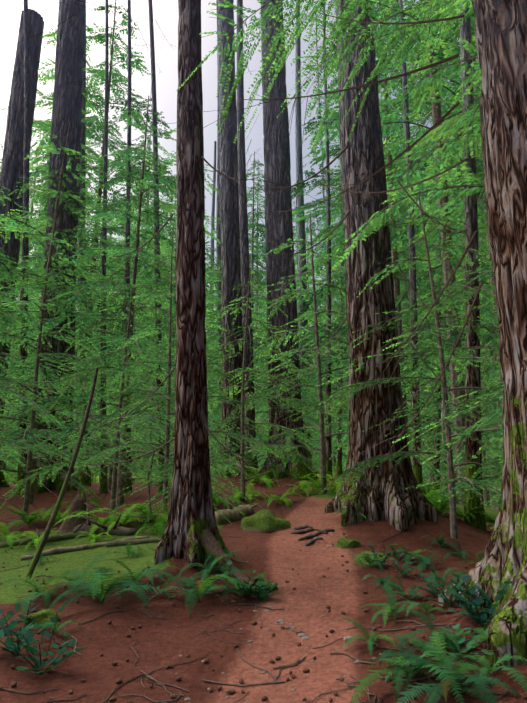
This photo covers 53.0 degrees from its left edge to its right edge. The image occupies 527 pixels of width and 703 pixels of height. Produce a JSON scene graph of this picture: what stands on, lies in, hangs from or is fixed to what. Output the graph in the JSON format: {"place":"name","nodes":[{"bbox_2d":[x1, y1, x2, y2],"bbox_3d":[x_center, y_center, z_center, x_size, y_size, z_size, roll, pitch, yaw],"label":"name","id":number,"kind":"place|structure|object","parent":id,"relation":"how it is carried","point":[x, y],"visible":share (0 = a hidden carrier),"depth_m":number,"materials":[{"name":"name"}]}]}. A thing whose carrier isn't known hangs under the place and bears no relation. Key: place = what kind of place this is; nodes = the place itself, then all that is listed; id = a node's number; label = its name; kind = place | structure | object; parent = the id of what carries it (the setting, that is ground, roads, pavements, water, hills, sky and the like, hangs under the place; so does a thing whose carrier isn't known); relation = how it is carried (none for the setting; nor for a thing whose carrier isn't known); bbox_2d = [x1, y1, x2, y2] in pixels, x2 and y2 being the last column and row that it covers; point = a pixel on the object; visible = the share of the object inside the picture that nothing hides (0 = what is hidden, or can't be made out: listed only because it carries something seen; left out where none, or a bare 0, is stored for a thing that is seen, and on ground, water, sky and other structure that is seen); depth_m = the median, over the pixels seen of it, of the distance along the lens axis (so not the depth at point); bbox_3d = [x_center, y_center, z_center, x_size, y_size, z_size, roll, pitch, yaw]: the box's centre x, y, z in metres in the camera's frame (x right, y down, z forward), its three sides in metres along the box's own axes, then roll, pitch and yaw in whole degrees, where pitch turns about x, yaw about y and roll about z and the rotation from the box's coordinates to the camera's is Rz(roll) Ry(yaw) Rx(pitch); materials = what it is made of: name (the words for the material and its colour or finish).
{"place":"outdoors","nodes":[
{"label":"outdoors","id":0,"kind":"place"},
{"bbox_2d":[0,0,481,474],"label":"sky","id":1,"kind":"structure","parent":0,"point":[166,12],"materials":[{"name":"white"}]},
{"bbox_2d":[0,473,526,702],"bbox_3d":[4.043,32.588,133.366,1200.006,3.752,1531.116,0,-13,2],"label":"ground","id":2,"kind":"structure","parent":0,"point":[160,643],"depth_m":5.12,"materials":[{"name":"soil"}]},
{"bbox_2d":[0,9,43,486],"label":"tree trunk","id":3,"kind":"object","parent":2,"relation":"on","point":[13,153],"visible":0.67,"depth_m":17.10,"materials":[{"name":"brown plant"}]},
{"bbox_2d":[16,0,29,494],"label":"tree","id":4,"kind":"object","parent":2,"relation":"on","point":[25,246],"visible":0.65,"depth_m":16.06,"materials":[{"name":"brown plant"}]},
{"bbox_2d":[0,592,54,656],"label":"salal plant","id":5,"kind":"object","parent":2,"relation":"on","point":[8,631],"visible":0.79,"depth_m":4.28,"materials":[{"name":"green plant"}]},
{"bbox_2d":[0,506,63,531],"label":"fern","id":6,"kind":"object","parent":2,"relation":"on","point":[32,519],"visible":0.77,"depth_m":10.42,"materials":[{"name":"green plant"}]},
{"bbox_2d":[0,576,79,614],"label":"fern","id":7,"kind":"object","parent":2,"relation":"on","point":[38,591],"visible":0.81,"depth_m":5.57,"materials":[{"name":"green plant"}]},
{"bbox_2d":[22,609,60,627],"bbox_3d":[-2.106,2.563,4.994,0.374,0.223,0.328,0,-13,2],"label":"mossy rock","id":8,"kind":"object","parent":2,"relation":"on","point":[41,616],"visible":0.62,"depth_m":4.93,"materials":[{"name":"green plant"}]},
{"bbox_2d":[5,614,85,674],"bbox_3d":[-1.670,2.232,4.032,0.544,0.421,0.576,10,-16,-37],"label":"salal plant","id":9,"kind":"object","parent":2,"relation":"on","point":[33,651],"visible":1,"depth_m":4.04,"materials":[{"name":"green plant"}]},
{"bbox_2d":[1,162,92,472],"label":"hemlock tree","id":10,"kind":"object","parent":2,"relation":"on","point":[3,465],"visible":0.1,"depth_m":23.39,"materials":[{"name":"green plant"}]},
{"bbox_2d":[0,520,95,547],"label":"log","id":11,"kind":"object","parent":2,"relation":"on","point":[54,538],"visible":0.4,"depth_m":8.99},
{"bbox_2d":[15,0,84,492],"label":"tree trunk","id":12,"kind":"object","parent":2,"relation":"on","point":[67,103],"visible":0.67,"depth_m":16.86,"materials":[{"name":"brown plant"}]},
{"bbox_2d":[0,215,100,498],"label":"hemlock tree","id":13,"kind":"object","parent":2,"relation":"on","point":[79,484],"visible":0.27,"depth_m":14.19,"materials":[{"name":"green plant"}]},
{"bbox_2d":[0,185,110,480],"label":"hemlock tree","id":14,"kind":"object","parent":2,"relation":"on","point":[46,416],"visible":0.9,"depth_m":11.93,"materials":[{"name":"green plant"}]},
{"bbox_2d":[24,368,98,580],"bbox_3d":[-2.706,1.639,7.059,0.870,3.008,0.098,12,-18,-42],"label":"leaning dead trunk","id":15,"kind":"object","parent":2,"relation":"on","point":[33,564],"visible":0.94,"depth_m":6.98,"materials":[{"name":"wood"}]},
{"bbox_2d":[56,487,85,532],"bbox_3d":[-3.581,3.047,10.044,0.889,0.948,0.831,0,-13,2],"label":"broken stump","id":16,"kind":"object","parent":2,"relation":"on","point":[73,522],"visible":0.54,"depth_m":9.87,"materials":[{"name":"brown wood"}]},
{"bbox_2d":[21,552,123,594],"bbox_3d":[-2.200,2.635,6.142,1.098,0.511,0.832,0,-13,0],"label":"fern","id":17,"kind":"object","parent":2,"relation":"on","point":[80,577],"visible":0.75,"depth_m":6.16,"materials":[{"name":"green plant"}]},
{"bbox_2d":[0,27,148,452],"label":"hemlock tree","id":18,"kind":"object","parent":2,"relation":"on","point":[34,160],"visible":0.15,"depth_m":22.75,"materials":[{"name":"green plant"}]},
{"bbox_2d":[0,211,159,521],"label":"hemlock sapling","id":19,"kind":"object","parent":2,"relation":"on","point":[31,431],"visible":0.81,"depth_m":12.02,"materials":[{"name":"green plant"}]},
{"bbox_2d":[78,0,90,485],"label":"tree","id":20,"kind":"object","parent":2,"relation":"on","point":[85,482],"visible":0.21,"depth_m":21.89,"materials":[{"name":"brown plant"}]},
{"bbox_2d":[21,536,148,560],"bbox_3d":[-2.766,3.092,8.316,1.908,0.291,0.118,5,-14,-22],"label":"log","id":21,"kind":"object","parent":2,"relation":"on","point":[56,550],"visible":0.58,"depth_m":8.20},
{"bbox_2d":[1,202,171,480],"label":"hemlock tree","id":22,"kind":"object","parent":2,"relation":"on","point":[96,264],"visible":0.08,"depth_m":19.38,"materials":[{"name":"green plant"}]},
{"bbox_2d":[0,121,174,503],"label":"hemlock tree","id":23,"kind":"object","parent":2,"relation":"on","point":[60,194],"visible":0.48,"depth_m":14.71,"materials":[{"name":"green plant"}]},
{"bbox_2d":[0,252,175,512],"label":"hemlock sapling","id":24,"kind":"object","parent":2,"relation":"on","point":[117,442],"visible":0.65,"depth_m":11.68,"materials":[{"name":"green plant"}]},
{"bbox_2d":[55,510,128,538],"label":"fern","id":25,"kind":"object","parent":2,"relation":"on","point":[104,521],"visible":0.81,"depth_m":9.46,"materials":[{"name":"green plant"}]},
{"bbox_2d":[99,0,108,493],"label":"tree","id":26,"kind":"object","parent":2,"relation":"on","point":[103,485],"visible":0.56,"depth_m":16.54,"materials":[{"name":"brown plant"}]},
{"bbox_2d":[73,505,136,535],"bbox_3d":[-2.849,2.953,9.095,1.354,0.545,0.548,-7,-15,29],"label":"log","id":27,"kind":"object","parent":2,"relation":"on","point":[115,529],"visible":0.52,"depth_m":9.02,"materials":[{"name":"wood"}]},
{"bbox_2d":[43,276,173,490],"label":"hemlock tree","id":28,"kind":"object","parent":2,"relation":"on","point":[110,469],"visible":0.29,"depth_m":15.73,"materials":[{"name":"green plant"}]},
{"bbox_2d":[5,0,212,475],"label":"hemlock tree","id":29,"kind":"object","parent":2,"relation":"on","point":[90,125],"visible":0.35,"depth_m":24.37,"materials":[{"name":"green plant"}]},
{"bbox_2d":[1,96,223,505],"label":"hemlock tree","id":30,"kind":"object","parent":2,"relation":"on","point":[122,210],"visible":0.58,"depth_m":13.81,"materials":[{"name":"green plant"}]},
{"bbox_2d":[78,507,148,532],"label":"fern","id":31,"kind":"object","parent":2,"relation":"on","point":[124,520],"visible":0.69,"depth_m":9.52,"materials":[{"name":"green plant"}]},
{"bbox_2d":[44,565,183,615],"bbox_3d":[-1.495,2.558,5.510,1.455,0.704,1.537,9,-14,-30],"label":"fern","id":32,"kind":"object","parent":2,"relation":"on","point":[100,578],"visible":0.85,"depth_m":5.36,"materials":[{"name":"green plant"}]},
{"bbox_2d":[28,197,218,478],"bbox_3d":[-5.427,-0.790,21.381,8.962,12.856,7.734,-2,-13,9],"label":"hemlock tree","id":33,"kind":"object","parent":2,"relation":"on","point":[114,229],"visible":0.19,"depth_m":21.30,"materials":[{"name":"green plant"}]},
{"bbox_2d":[78,131,176,480],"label":"hemlock tree","id":34,"kind":"object","parent":2,"relation":"on","point":[175,216],"visible":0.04,"depth_m":36.19,"materials":[{"name":"green plant"}]},
{"bbox_2d":[124,0,131,493],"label":"tree","id":35,"kind":"object","parent":2,"relation":"on","point":[129,489],"visible":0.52,"depth_m":16.79,"materials":[{"name":"grey plant"}]},
{"bbox_2d":[106,538,160,546],"bbox_3d":[-2.031,3.028,8.337,0.893,0.168,0.122,0,-13,2],"label":"log","id":36,"kind":"object","parent":2,"relation":"on","point":[131,541],"visible":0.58,"depth_m":8.29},
{"bbox_2d":[94,559,178,597],"bbox_3d":[-1.387,2.581,6.012,1.018,0.479,0.790,1,-16,-10],"label":"fern","id":37,"kind":"object","parent":2,"relation":"on","point":[136,577],"visible":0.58,"depth_m":5.98,"materials":[{"name":"green plant"}]},
{"bbox_2d":[106,503,169,521],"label":"fern","id":38,"kind":"object","parent":2,"relation":"on","point":[140,509],"visible":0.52,"depth_m":9.64,"materials":[{"name":"green plant"}]},
{"bbox_2d":[82,295,214,486],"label":"hemlock tree","id":39,"kind":"object","parent":2,"relation":"on","point":[115,382],"visible":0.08,"depth_m":18.76,"materials":[{"name":"green plant"}]},
{"bbox_2d":[90,128,221,480],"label":"hemlock tree","id":40,"kind":"object","parent":2,"relation":"on","point":[174,204],"visible":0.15,"depth_m":25.59,"materials":[{"name":"green plant"}]},
{"bbox_2d":[148,0,164,492],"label":"tree","id":41,"kind":"object","parent":2,"relation":"on","point":[155,148],"visible":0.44,"depth_m":16.67,"materials":[{"name":"brown plant"}]},
{"bbox_2d":[71,229,281,526],"bbox_3d":[-1.802,0.272,11.368,4.367,6.512,5.061,-4,-14,17],"label":"hemlock sapling","id":42,"kind":"object","parent":2,"relation":"on","point":[252,442],"visible":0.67,"depth_m":11.17,"materials":[{"name":"green plant"}]},
{"bbox_2d":[98,237,266,474],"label":"hemlock tree","id":43,"kind":"object","parent":2,"relation":"on","point":[211,310],"visible":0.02,"depth_m":21.72,"materials":[{"name":"green plant"}]},
{"bbox_2d":[154,0,226,567],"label":"tree trunk","id":44,"kind":"object","parent":2,"relation":"on","point":[191,514],"visible":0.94,"depth_m":7.33,"materials":[{"name":"brown plant"}]},
{"bbox_2d":[145,569,263,615],"bbox_3d":[-0.601,2.575,5.591,1.144,0.524,1.083,-6,-18,22],"label":"fern","id":45,"kind":"object","parent":2,"relation":"on","point":[197,591],"visible":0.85,"depth_m":5.47,"materials":[{"name":"green plant"}]},
{"bbox_2d":[178,553,241,582],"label":"fern","id":46,"kind":"object","parent":2,"relation":"on","point":[206,570],"visible":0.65,"depth_m":6.15,"materials":[{"name":"green plant"}]},
{"bbox_2d":[208,141,216,329],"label":"tree","id":47,"kind":"object","parent":2,"relation":"on","point":[213,202],"visible":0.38,"depth_m":79.35,"materials":[{"name":"grey plant"}]},
{"bbox_2d":[216,0,221,459],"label":"tree","id":48,"kind":"object","parent":2,"relation":"on","point":[218,248],"visible":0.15,"depth_m":26.89,"materials":[{"name":"grey plant"}]},
{"bbox_2d":[136,268,311,465],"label":"hemlock tree","id":49,"kind":"object","parent":2,"relation":"on","point":[257,288],"visible":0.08,"depth_m":25.80,"materials":[{"name":"green plant"}]},
{"bbox_2d":[200,525,252,584],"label":"roots","id":50,"kind":"object","parent":2,"relation":"on","point":[209,544],"visible":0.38,"depth_m":6.44,"materials":[{"name":"brown wood"}]},
{"bbox_2d":[213,0,242,477],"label":"tree trunk","id":51,"kind":"object","parent":2,"relation":"on","point":[230,239],"visible":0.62,"depth_m":18.84,"materials":[{"name":"brown plant"}]},
{"bbox_2d":[149,242,320,473],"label":"hemlock tree","id":52,"kind":"object","parent":2,"relation":"on","point":[258,296],"visible":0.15,"depth_m":22.80,"materials":[{"name":"green plant"}]},
{"bbox_2d":[139,267,334,501],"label":"hemlock sapling","id":53,"kind":"object","parent":2,"relation":"on","point":[242,419],"visible":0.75,"depth_m":11.98,"materials":[{"name":"green plant"}]},
{"bbox_2d":[215,496,259,524],"bbox_3d":[-0.491,2.969,9.879,0.383,0.557,1.191,-12,-18,42],"label":"pale log","id":54,"kind":"object","parent":2,"relation":"on","point":[230,514],"visible":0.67,"depth_m":9.62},
{"bbox_2d":[138,245,340,484],"bbox_3d":[-0.908,0.073,20.119,7.429,10.116,8.609,-4,-14,17],"label":"hemlock tree","id":55,"kind":"object","parent":2,"relation":"on","point":[260,360],"visible":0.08,"depth_m":20.09,"materials":[{"name":"green plant"}]},
{"bbox_2d":[214,166,267,462],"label":"hemlock tree","id":56,"kind":"object","parent":2,"relation":"on","point":[261,247],"visible":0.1,"depth_m":60.37,"materials":[{"name":"green plant"}]},
{"bbox_2d":[226,560,265,597],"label":"salal plant","id":57,"kind":"object","parent":2,"relation":"on","point":[246,591],"visible":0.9,"depth_m":5.64,"materials":[{"name":"green plant"}]},
{"bbox_2d":[237,0,257,477],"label":"tree","id":58,"kind":"object","parent":2,"relation":"on","point":[245,263],"visible":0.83,"depth_m":18.17,"materials":[{"name":"brown plant"}]},
{"bbox_2d":[0,0,498,526],"bbox_3d":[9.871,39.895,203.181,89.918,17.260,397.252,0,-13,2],"label":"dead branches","id":59,"kind":"object","parent":2,"relation":"on","point":[96,418],"visible":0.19,"depth_m":13.03,"materials":[{"name":"wood"}]},
{"bbox_2d":[0,531,506,702],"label":"ground twigs","id":60,"kind":"object","parent":2,"relation":"on","point":[420,625],"depth_m":4.04,"materials":[{"name":"wood"}]},
{"bbox_2d":[0,530,526,702],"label":"fir cones","id":61,"kind":"object","parent":2,"relation":"on","point":[230,691],"visible":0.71,"depth_m":4.17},
{"bbox_2d":[240,509,290,532],"bbox_3d":[0.051,2.970,9.081,0.926,0.480,0.795,0,-13,2],"label":"mossy rock","id":62,"kind":"object","parent":2,"relation":"on","point":[256,522],"visible":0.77,"depth_m":8.89,"materials":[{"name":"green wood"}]},
{"bbox_2d":[206,151,336,444],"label":"hemlock tree","id":63,"kind":"object","parent":2,"relation":"on","point":[258,229],"visible":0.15,"depth_m":36.80,"materials":[{"name":"green plant"}]},
{"bbox_2d":[60,0,493,535],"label":"dead branches","id":64,"kind":"object","parent":2,"relation":"on","point":[401,154],"visible":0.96,"depth_m":5.47,"materials":[{"name":"wood"}]},
{"bbox_2d":[175,545,395,702],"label":"pebbles","id":65,"kind":"object","parent":2,"relation":"on","point":[304,636],"visible":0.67,"depth_m":4.57,"materials":[{"name":"stone"}]},
{"bbox_2d":[259,0,317,479],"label":"tree trunk","id":66,"kind":"object","parent":2,"relation":"on","point":[276,161],"visible":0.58,"depth_m":18.14,"materials":[{"name":"brown plant"}]},
{"bbox_2d":[295,0,309,457],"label":"tree","id":67,"kind":"object","parent":2,"relation":"on","point":[300,199],"visible":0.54,"depth_m":29.48,"materials":[{"name":"grey plant"}]},
{"bbox_2d":[262,218,348,463],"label":"hemlock tree","id":68,"kind":"object","parent":2,"relation":"on","point":[309,258],"visible":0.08,"depth_m":35.53,"materials":[{"name":"green plant"}]},
{"bbox_2d":[290,525,333,545],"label":"exposed roots","id":69,"kind":"object","parent":2,"relation":"on","point":[310,529],"visible":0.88,"depth_m":8.44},
{"bbox_2d":[323,2,332,479],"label":"tree","id":70,"kind":"object","parent":2,"relation":"on","point":[328,446],"visible":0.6,"depth_m":21.09,"materials":[{"name":"brown plant"}]},
{"bbox_2d":[209,212,457,495],"bbox_3d":[1.512,-0.087,12.812,4.661,7.563,5.426,12,-18,-43],"label":"hemlock sapling","id":71,"kind":"object","parent":2,"relation":"on","point":[319,368],"visible":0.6,"depth_m":13.00,"materials":[{"name":"green plant"}]},
{"bbox_2d":[336,135,343,476],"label":"tree","id":72,"kind":"object","parent":2,"relation":"on","point":[339,462],"visible":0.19,"depth_m":24.30,"materials":[{"name":"brown plant"}]},
{"bbox_2d":[265,187,424,440],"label":"hemlock tree","id":73,"kind":"object","parent":2,"relation":"on","point":[324,331],"visible":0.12,"depth_m":22.49,"materials":[{"name":"green plant"}]},
{"bbox_2d":[257,36,450,444],"bbox_3d":[4.668,-6.188,27.123,11.224,25.635,11.173,-9,-16,33],"label":"hemlock tree","id":74,"kind":"object","parent":2,"relation":"on","point":[332,152],"visible":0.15,"depth_m":27.53,"materials":[{"name":"green plant"}]},
{"bbox_2d":[298,186,424,448],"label":"hemlock tree","id":75,"kind":"object","parent":2,"relation":"on","point":[315,416],"visible":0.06,"depth_m":29.84,"materials":[{"name":"green plant"}]},
{"bbox_2d":[338,618,398,656],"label":"fern","id":76,"kind":"object","parent":2,"relation":"on","point":[371,639],"visible":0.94,"depth_m":4.16,"materials":[{"name":"green plant"}]},
{"bbox_2d":[258,1,499,446],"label":"hemlock tree","id":77,"kind":"object","parent":2,"relation":"on","point":[386,103],"visible":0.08,"depth_m":20.46,"materials":[{"name":"green plant"}]},
{"bbox_2d":[324,0,437,531],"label":"tree trunk","id":78,"kind":"object","parent":2,"relation":"on","point":[381,492],"visible":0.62,"depth_m":9.74,"materials":[{"name":"brown plant"}]},
{"bbox_2d":[356,583,420,625],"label":"fern","id":79,"kind":"object","parent":2,"relation":"on","point":[393,611],"visible":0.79,"depth_m":4.84,"materials":[{"name":"green plant"}]},
{"bbox_2d":[318,0,486,504],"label":"hemlock tree","id":80,"kind":"object","parent":2,"relation":"on","point":[446,266],"visible":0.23,"depth_m":18.65,"materials":[{"name":"green plant"}]},
{"bbox_2d":[379,636,425,677],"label":"fern","id":81,"kind":"object","parent":2,"relation":"on","point":[404,645],"visible":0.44,"depth_m":3.90,"materials":[{"name":"green plant"}]},
{"bbox_2d":[303,189,502,538],"bbox_3d":[3.165,0.146,8.962,4.522,6.302,3.884,4,-14,-16],"label":"hemlock sapling","id":82,"kind":"object","parent":2,"relation":"on","point":[451,480],"visible":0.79,"depth_m":8.83,"materials":[{"name":"green plant"}]},
{"bbox_2d":[315,0,504,489],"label":"hemlock tree","id":83,"kind":"object","parent":2,"relation":"on","point":[470,115],"visible":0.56,"depth_m":10.43,"materials":[{"name":"green plant"}]},
{"bbox_2d":[398,0,422,488],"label":"tree","id":84,"kind":"object","parent":2,"relation":"on","point":[417,468],"visible":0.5,"depth_m":17.12,"materials":[{"name":"brown plant"}]},
{"bbox_2d":[350,648,471,702],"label":"fern","id":85,"kind":"object","parent":2,"relation":"on","point":[402,670],"visible":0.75,"depth_m":3.45,"materials":[{"name":"green plant"}]},
{"bbox_2d":[331,203,498,462],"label":"hemlock tree","id":86,"kind":"object","parent":2,"relation":"on","point":[402,303],"visible":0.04,"depth_m":23.87,"materials":[{"name":"green plant"}]},
{"bbox_2d":[329,12,503,459],"bbox_3d":[8.707,-8.248,20.828,11.250,29.938,11.199,11,-17,-40],"label":"hemlock tree","id":87,"kind":"object","parent":2,"relation":"on","point":[452,210],"visible":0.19,"depth_m":19.89,"materials":[{"name":"green plant"}]},
{"bbox_2d":[335,162,498,454],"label":"hemlock tree","id":88,"kind":"object","parent":2,"relation":"on","point":[409,332],"visible":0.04,"depth_m":25.66,"materials":[{"name":"green plant"}]},
{"bbox_2d":[345,114,500,488],"bbox_3d":[8.423,-3.351,29.009,10.090,23.731,10.044,-7,-15,27],"label":"hemlock tree","id":89,"kind":"object","parent":2,"relation":"on","point":[430,477],"depth_m":27.57,"materials":[{"name":"green plant"}]},
{"bbox_2d":[404,609,459,656],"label":"fern","id":90,"kind":"object","parent":2,"relation":"on","point":[441,631],"visible":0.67,"depth_m":4.10,"materials":[{"name":"green plant"}]},
{"bbox_2d":[432,56,441,490],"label":"tree","id":91,"kind":"object","parent":2,"relation":"on","point":[436,442],"visible":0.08,"depth_m":21.88,"materials":[{"name":"brown plant"}]},
{"bbox_2d":[385,632,492,690],"bbox_3d":[1.172,2.187,3.666,0.598,0.340,0.803,8,-15,-32],"label":"fern","id":92,"kind":"object","parent":2,"relation":"on","point":[437,639],"visible":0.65,"depth_m":3.65,"materials":[{"name":"green plant"}]},
{"bbox_2d":[409,557,470,606],"bbox_3d":[1.676,2.111,4.832,0.544,0.422,0.576,-10,-17,38],"label":"salal plant","id":93,"kind":"object","parent":2,"relation":"on","point":[437,582],"visible":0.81,"depth_m":4.82,"materials":[{"name":"green plant"}]},
{"bbox_2d":[371,643,519,702],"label":"fern","id":94,"kind":"object","parent":2,"relation":"on","point":[472,678],"visible":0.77,"depth_m":3.30,"materials":[{"name":"green plant"}]},
{"bbox_2d":[402,87,502,468],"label":"hemlock tree","id":95,"kind":"object","parent":2,"relation":"on","point":[438,393],"visible":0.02,"depth_m":23.38,"materials":[{"name":"green plant"}]},
{"bbox_2d":[425,492,480,519],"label":"fern","id":96,"kind":"object","parent":2,"relation":"on","point":[439,506],"visible":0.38,"depth_m":9.70,"materials":[{"name":"green plant"}]},
{"bbox_2d":[404,193,502,509],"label":"hemlock tree","id":97,"kind":"object","parent":2,"relation":"on","point":[440,403],"visible":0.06,"depth_m":20.90,"materials":[{"name":"green plant"}]},
{"bbox_2d":[422,314,502,507],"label":"hemlock sapling","id":98,"kind":"object","parent":2,"relation":"on","point":[487,412],"visible":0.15,"depth_m":19.53,"materials":[{"name":"green plant"}]},
{"bbox_2d":[432,624,498,658],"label":"salal plant","id":99,"kind":"object","parent":2,"relation":"on","point":[472,644],"visible":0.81,"depth_m":3.86,"materials":[{"name":"green plant"}]},
{"bbox_2d":[428,284,503,510],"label":"hemlock tree","id":100,"kind":"object","parent":2,"relation":"on","point":[444,491],"visible":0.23,"depth_m":11.33,"materials":[{"name":"green plant"}]},
{"bbox_2d":[459,1,486,530],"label":"tree","id":101,"kind":"object","parent":2,"relation":"on","point":[473,378],"visible":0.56,"depth_m":10.59,"materials":[{"name":"brown plant"}]},
{"bbox_2d":[447,574,511,628],"bbox_3d":[1.797,2.029,4.313,0.498,0.398,0.551,-8,-15,31],"label":"salal plant","id":102,"kind":"object","parent":2,"relation":"on","point":[482,619],"visible":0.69,"depth_m":4.26,"materials":[{"name":"green plant"}]},
{"bbox_2d":[438,0,526,666],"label":"tree trunk","id":103,"kind":"object","parent":2,"relation":"on","point":[501,35],"visible":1,"depth_m":4.77,"materials":[{"name":"brown plant"}]},
{"bbox_2d":[177,0,489,280],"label":"tree branches","id":104,"kind":"object","parent":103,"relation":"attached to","point":[340,24],"visible":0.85,"depth_m":7.90,"materials":[{"name":"green plant"}]},
{"bbox_2d":[441,654,526,695],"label":"fern","id":105,"kind":"object","parent":2,"relation":"on","point":[481,671],"visible":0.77,"depth_m":3.46,"materials":[{"name":"green plant"}]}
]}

